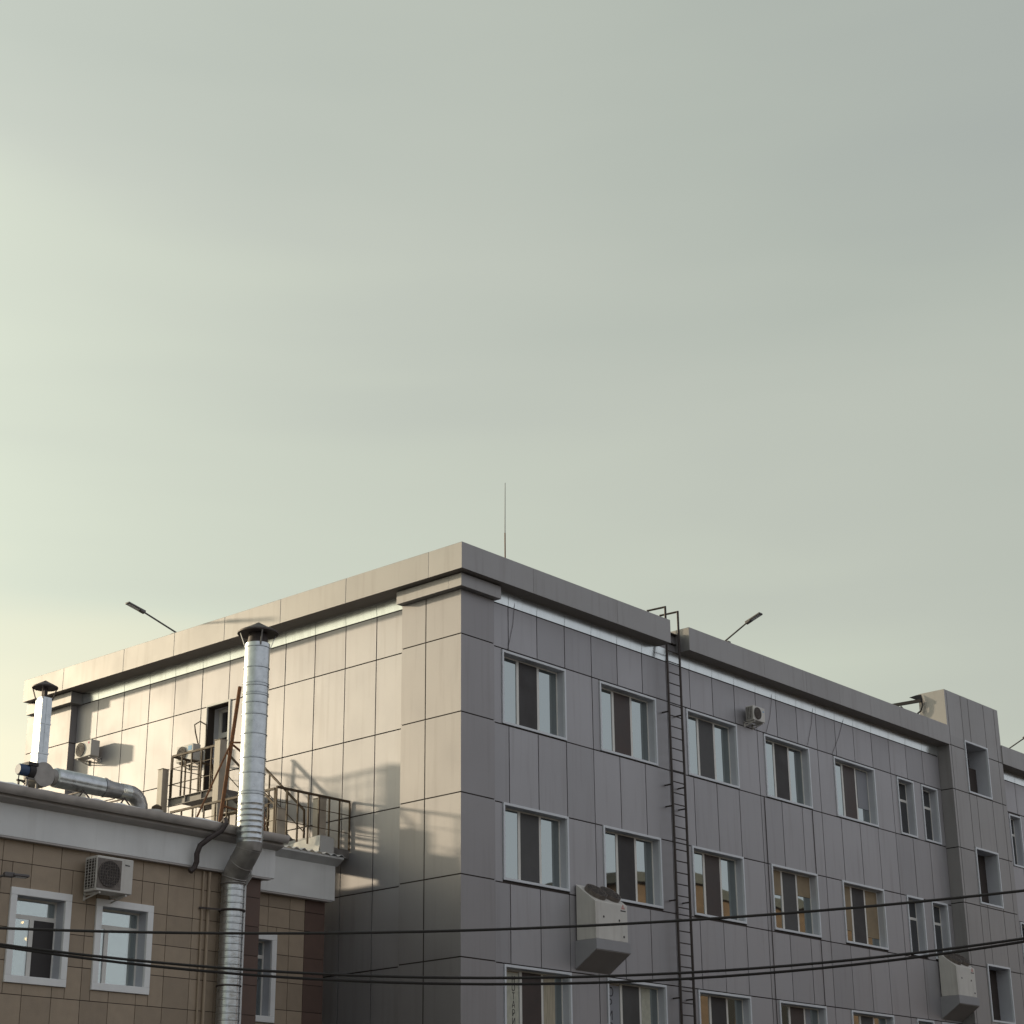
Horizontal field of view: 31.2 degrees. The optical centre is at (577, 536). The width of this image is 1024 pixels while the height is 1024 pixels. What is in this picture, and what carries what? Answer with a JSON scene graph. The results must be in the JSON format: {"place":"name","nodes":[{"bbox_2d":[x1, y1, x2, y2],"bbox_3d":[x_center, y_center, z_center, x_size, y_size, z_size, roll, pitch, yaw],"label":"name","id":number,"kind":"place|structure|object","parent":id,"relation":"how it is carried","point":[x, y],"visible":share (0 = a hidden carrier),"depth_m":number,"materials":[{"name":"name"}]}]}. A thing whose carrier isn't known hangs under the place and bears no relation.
{"place":"outdoors","nodes":[
{"label":"outdoors","id":0,"kind":"place"},
{"bbox_2d":[0,889,1023,934],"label":"power cable","id":1,"kind":"object","parent":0,"point":[511,928],"visible":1,"depth_m":13.85,"materials":[{"name":"black rubber"}]},
{"bbox_2d":[0,937,1023,978],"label":"power cable","id":2,"kind":"object","parent":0,"point":[522,977],"visible":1,"depth_m":13.73,"materials":[{"name":"black rubber"}]},
{"bbox_2d":[0,940,1023,985],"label":"power cable","id":3,"kind":"object","parent":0,"point":[517,984],"visible":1,"depth_m":13.71,"materials":[{"name":"black rubber"}]},
{"bbox_2d":[0,0,1023,784],"label":"sky","id":4,"kind":"structure","parent":0,"point":[712,311],"materials":[{"name":"grey"}]},
{"label":"ground","id":5,"kind":"structure","parent":0,"visible":0},
{"bbox_2d":[0,781,344,1023],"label":"brown building","id":6,"kind":"structure","parent":5,"relation":"on","point":[51,842],"depth_m":31.63,"materials":[{"name":"beige tile"}]},
{"bbox_2d":[0,872,29,878],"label":"street lamp","id":7,"kind":"object","parent":6,"relation":"attached to","point":[12,875],"visible":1,"depth_m":28.71,"materials":[{"name":"grey metal"}]},
{"bbox_2d":[2,886,72,987],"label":"window","id":8,"kind":"structure","parent":6,"relation":"in","point":[28,908],"depth_m":30.08,"materials":[{"name":"white plastic"}]},
{"bbox_2d":[15,680,147,808],"bbox_3d":[-8.745,3.792,32.501,0.671,2.190,2.876,-17,-26,36],"label":"roof ventilation unit","id":9,"kind":"object","parent":6,"relation":"on","point":[38,771],"visible":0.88,"depth_m":31.96,"materials":[{"name":"metal"}]},
{"bbox_2d":[83,855,133,903],"bbox_3d":[-7.958,5.802,30.921,0.477,0.705,0.759,-17,-26,36],"label":"air conditioner","id":10,"kind":"object","parent":6,"relation":"attached to","point":[110,877],"visible":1,"depth_m":30.74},
{"bbox_2d":[90,898,153,994],"bbox_3d":[-7.846,7.010,31.210,0.335,1.510,1.195,-17,-26,36],"label":"window","id":11,"kind":"structure","parent":6,"relation":"in","point":[118,915],"depth_m":31.34,"materials":[{"name":"white plastic"}]},
{"bbox_2d":[149,804,162,811],"bbox_3d":[-7.660,5.006,33.061,0.380,0.380,0.410,-17,-26,36],"label":"round cowl","id":12,"kind":"object","parent":6,"relation":"on","point":[156,807],"visible":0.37,"depth_m":33.13,"materials":[{"name":"paint"}]},
{"bbox_2d":[196,686,264,830],"bbox_3d":[-6.237,4.060,33.948,0.522,2.697,1.670,-17,-26,36],"label":"rusty brace","id":13,"kind":"object","parent":6,"relation":"on","point":[229,752],"visible":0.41,"depth_m":33.86,"materials":[{"name":"metal"}]},
{"bbox_2d":[156,738,350,859],"bbox_3d":[-7.342,5.878,39.499,4.832,3.112,2.098,-17,-26,36],"label":"fire stair","id":14,"kind":"object","parent":6,"relation":"on","point":[276,819],"visible":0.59,"depth_m":39.54,"materials":[{"name":"grey metal"}]},
{"bbox_2d":[255,935,276,1022],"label":"window","id":15,"kind":"structure","parent":6,"relation":"in","point":[267,945],"depth_m":35.79,"materials":[{"name":"white plastic"}]},
{"bbox_2d":[199,622,278,1023],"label":"exhaust flue","id":16,"kind":"object","parent":5,"relation":"on","point":[243,858],"visible":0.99,"depth_m":33.02,"materials":[{"name":"metal"}]},
{"bbox_2d":[22,542,1023,1023],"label":"office building","id":17,"kind":"structure","parent":5,"relation":"on","point":[450,746],"depth_m":41.56,"materials":[{"name":"metal"}]},
{"bbox_2d":[75,739,100,765],"bbox_3d":[-11.990,5.303,44.908,0.640,0.520,0.397,-17,-26,36],"label":"air conditioner","id":18,"kind":"object","parent":17,"relation":"attached to","point":[86,750],"visible":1,"depth_m":44.76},
{"bbox_2d":[125,602,175,633],"bbox_3d":[-10.031,2.074,43.421,0.150,0.694,1.668,-17,-26,36],"label":"street lamp","id":19,"kind":"object","parent":17,"relation":"attached to","point":[136,607],"visible":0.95,"depth_m":43.19,"materials":[{"name":"grey metal"}]},
{"bbox_2d":[176,743,200,769],"bbox_3d":[-8.981,5.103,42.398,0.600,0.500,0.367,-17,-26,36],"label":"air conditioner","id":20,"kind":"object","parent":17,"relation":"attached to","point":[189,747],"visible":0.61,"depth_m":42.26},
{"bbox_2d":[194,721,206,789],"bbox_3d":[-8.745,5.122,42.329,0.330,1.766,0.097,-3,-21,4],"label":"refrigerant pipe","id":21,"kind":"object","parent":17,"relation":"attached to","point":[205,746],"visible":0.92,"depth_m":42.43,"materials":[{"name":"paint"}]},
{"bbox_2d":[201,699,231,811],"bbox_3d":[-8.153,5.099,42.258,0.850,2.535,0.520,-17,-26,36],"label":"door","id":22,"kind":"structure","parent":17,"relation":"in","point":[221,720],"depth_m":42.72,"materials":[{"name":"white plastic"}]},
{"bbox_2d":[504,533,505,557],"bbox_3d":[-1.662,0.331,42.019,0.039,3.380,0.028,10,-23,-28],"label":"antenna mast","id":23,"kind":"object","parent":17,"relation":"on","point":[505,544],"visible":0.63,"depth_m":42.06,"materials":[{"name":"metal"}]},
{"bbox_2d":[501,649,566,740],"bbox_3d":[-1.031,3.448,39.414,0.302,1.608,2.110,-17,-26,36],"label":"window","id":24,"kind":"structure","parent":17,"relation":"in","point":[533,692],"depth_m":39.57,"materials":[{"name":"white plastic"}]},
{"bbox_2d":[502,802,569,891],"bbox_3d":[-0.960,6.515,38.270,0.302,1.595,2.110,-17,-26,36],"label":"window","id":25,"kind":"structure","parent":17,"relation":"in","point":[535,843],"depth_m":38.43,"materials":[{"name":"white plastic"}]},
{"bbox_2d":[503,964,572,1023],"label":"window","id":26,"kind":"structure","parent":17,"relation":"in","point":[524,1004],"depth_m":37.33,"materials":[{"name":"white plastic"}]},
{"bbox_2d":[575,884,630,974],"bbox_3d":[0.528,8.283,38.809,0.580,1.820,1.170,-17,-26,36],"label":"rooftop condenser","id":27,"kind":"object","parent":17,"relation":"attached to","point":[603,949],"visible":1,"depth_m":38.55,"materials":[{"name":"white metal"}]},
{"bbox_2d":[598,680,657,765],"bbox_3d":[1.061,4.303,41.834,0.302,1.608,2.110,-17,-26,36],"label":"window","id":28,"kind":"structure","parent":17,"relation":"in","point":[627,718],"depth_m":42.01,"materials":[{"name":"white plastic"}]},
{"bbox_2d":[602,825,663,908],"bbox_3d":[1.131,7.369,40.690,0.302,1.595,2.110,-17,-26,36],"label":"window","id":29,"kind":"structure","parent":17,"relation":"in","point":[632,861],"depth_m":40.90,"materials":[{"name":"white plastic"}]},
{"bbox_2d":[606,977,667,1023],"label":"window","id":30,"kind":"structure","parent":17,"relation":"in","point":[640,1002],"depth_m":39.84,"materials":[{"name":"white plastic"}]},
{"bbox_2d":[647,606,696,1023],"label":"roof ladder","id":31,"kind":"object","parent":17,"relation":"attached to","point":[665,614],"visible":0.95,"depth_m":42.04,"materials":[{"name":"metal"}]},
{"bbox_2d":[685,708,739,788],"bbox_3d":[3.158,5.160,44.260,0.302,1.608,2.110,-17,-26,36],"label":"window","id":32,"kind":"structure","parent":17,"relation":"in","point":[712,742],"depth_m":44.46,"materials":[{"name":"white plastic"}]},
{"bbox_2d":[691,845,746,923],"bbox_3d":[3.229,8.226,43.116,0.302,1.595,2.110,-17,-26,36],"label":"window","id":33,"kind":"structure","parent":17,"relation":"in","point":[719,890],"depth_m":43.31,"materials":[{"name":"white plastic"}]},
{"bbox_2d":[697,990,752,1023],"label":"window","id":34,"kind":"structure","parent":17,"relation":"in","point":[713,1007],"depth_m":42.27,"materials":[{"name":"white plastic"}]},
{"bbox_2d":[724,612,762,642],"bbox_3d":[4.025,2.380,45.293,1.276,0.764,0.150,-17,-26,36],"label":"street lamp","id":35,"kind":"object","parent":17,"relation":"attached to","point":[753,618],"visible":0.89,"depth_m":45.19,"materials":[{"name":"grey metal"}]},
{"bbox_2d":[744,705,764,729],"bbox_3d":[4.388,4.509,45.620,0.367,0.490,0.524,-17,-26,36],"label":"air conditioner","id":36,"kind":"object","parent":17,"relation":"attached to","point":[755,715],"visible":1,"depth_m":45.48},
{"bbox_2d":[764,797,777,1023],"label":"wall conduit","id":37,"kind":"object","parent":17,"relation":"attached to","point":[770,908],"depth_m":44.51,"materials":[{"name":"metal"}]},
{"bbox_2d":[763,733,812,808],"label":"window","id":38,"kind":"structure","parent":17,"relation":"in","point":[787,764],"depth_m":46.90,"materials":[{"name":"white plastic"}]},
{"bbox_2d":[770,864,821,937],"bbox_3d":[5.326,9.083,45.543,0.302,1.595,2.110,-17,-26,36],"label":"window","id":39,"kind":"structure","parent":17,"relation":"in","point":[792,889],"depth_m":45.77,"materials":[{"name":"white plastic"}]},
{"bbox_2d":[778,1000,827,1023],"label":"window","id":40,"kind":"structure","parent":17,"relation":"in","point":[789,1012],"depth_m":44.73,"materials":[{"name":"white plastic"}]},
{"bbox_2d":[812,810,825,1005],"bbox_3d":[6.097,10.049,45.938,0.013,6.420,0.013,-17,-26,36],"label":"wall conduit","id":41,"kind":"object","parent":17,"relation":"attached to","point":[816,873],"depth_m":46.50,"materials":[{"name":"metal"}]},
{"bbox_2d":[833,756,878,826],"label":"window","id":42,"kind":"structure","parent":17,"relation":"in","point":[855,783],"depth_m":49.35,"materials":[{"name":"white plastic"}]},
{"bbox_2d":[841,880,888,949],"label":"window","id":43,"kind":"structure","parent":17,"relation":"in","point":[867,927],"depth_m":48.19,"materials":[{"name":"white plastic"}]},
{"bbox_2d":[851,1010,894,1023],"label":"window","id":44,"kind":"structure","parent":17,"relation":"in","point":[857,1017],"depth_m":47.13,"materials":[{"name":"white plastic"}]},
{"bbox_2d":[896,776,917,837],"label":"window","id":45,"kind":"structure","parent":17,"relation":"in","point":[905,788],"depth_m":51.31,"materials":[{"name":"white plastic"}]},
{"bbox_2d":[894,695,922,713],"bbox_3d":[9.720,5.021,54.084,0.990,0.623,0.136,-12,-23,25],"label":"floodlight","id":46,"kind":"object","parent":17,"relation":"attached to","point":[918,698],"visible":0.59,"depth_m":54.03,"materials":[{"name":"black metal"}]},
{"bbox_2d":[906,895,927,955],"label":"window","id":47,"kind":"structure","parent":17,"relation":"in","point":[916,912],"depth_m":50.17,"materials":[{"name":"white plastic"}]},
{"bbox_2d":[916,1019,934,1023],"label":"window","id":48,"kind":"structure","parent":17,"relation":"in","point":[919,1021],"depth_m":49.14,"materials":[{"name":"white plastic"}]},
{"bbox_2d":[920,784,941,844],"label":"window","id":49,"kind":"structure","parent":17,"relation":"in","point":[930,805],"depth_m":52.33,"materials":[{"name":"white plastic"}]},
{"bbox_2d":[931,901,951,959],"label":"window","id":50,"kind":"structure","parent":17,"relation":"in","point":[940,914],"depth_m":51.24,"materials":[{"name":"white plastic"}]},
{"bbox_2d":[938,954,979,1021],"bbox_3d":[10.463,12.343,50.302,0.580,1.820,1.140,-17,-26,36],"label":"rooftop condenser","id":51,"kind":"object","parent":17,"relation":"attached to","point":[959,1001],"visible":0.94,"depth_m":50.02,"materials":[{"name":"white metal"}]},
{"bbox_2d":[964,740,992,799],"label":"window","id":52,"kind":"structure","parent":17,"relation":"in","point":[977,755],"depth_m":54.73,"materials":[{"name":"white plastic"}]},
{"bbox_2d":[974,847,1003,908],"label":"window","id":53,"kind":"structure","parent":17,"relation":"in","point":[992,865],"depth_m":53.58,"materials":[{"name":"white plastic"}]},
{"bbox_2d":[986,964,1015,1023],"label":"window","id":54,"kind":"structure","parent":17,"relation":"in","point":[1004,982],"depth_m":52.44,"materials":[{"name":"white plastic"}]},
{"bbox_2d":[1008,813,1023,868],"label":"window","id":55,"kind":"structure","parent":17,"relation":"in","point":[1016,834],"depth_m":56.19,"materials":[{"name":"white plastic"}]},
{"bbox_2d":[1020,922,1023,958],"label":"window","id":56,"kind":"structure","parent":17,"relation":"in","point":[1021,923],"depth_m":54.72,"materials":[{"name":"white plastic"}]}
]}

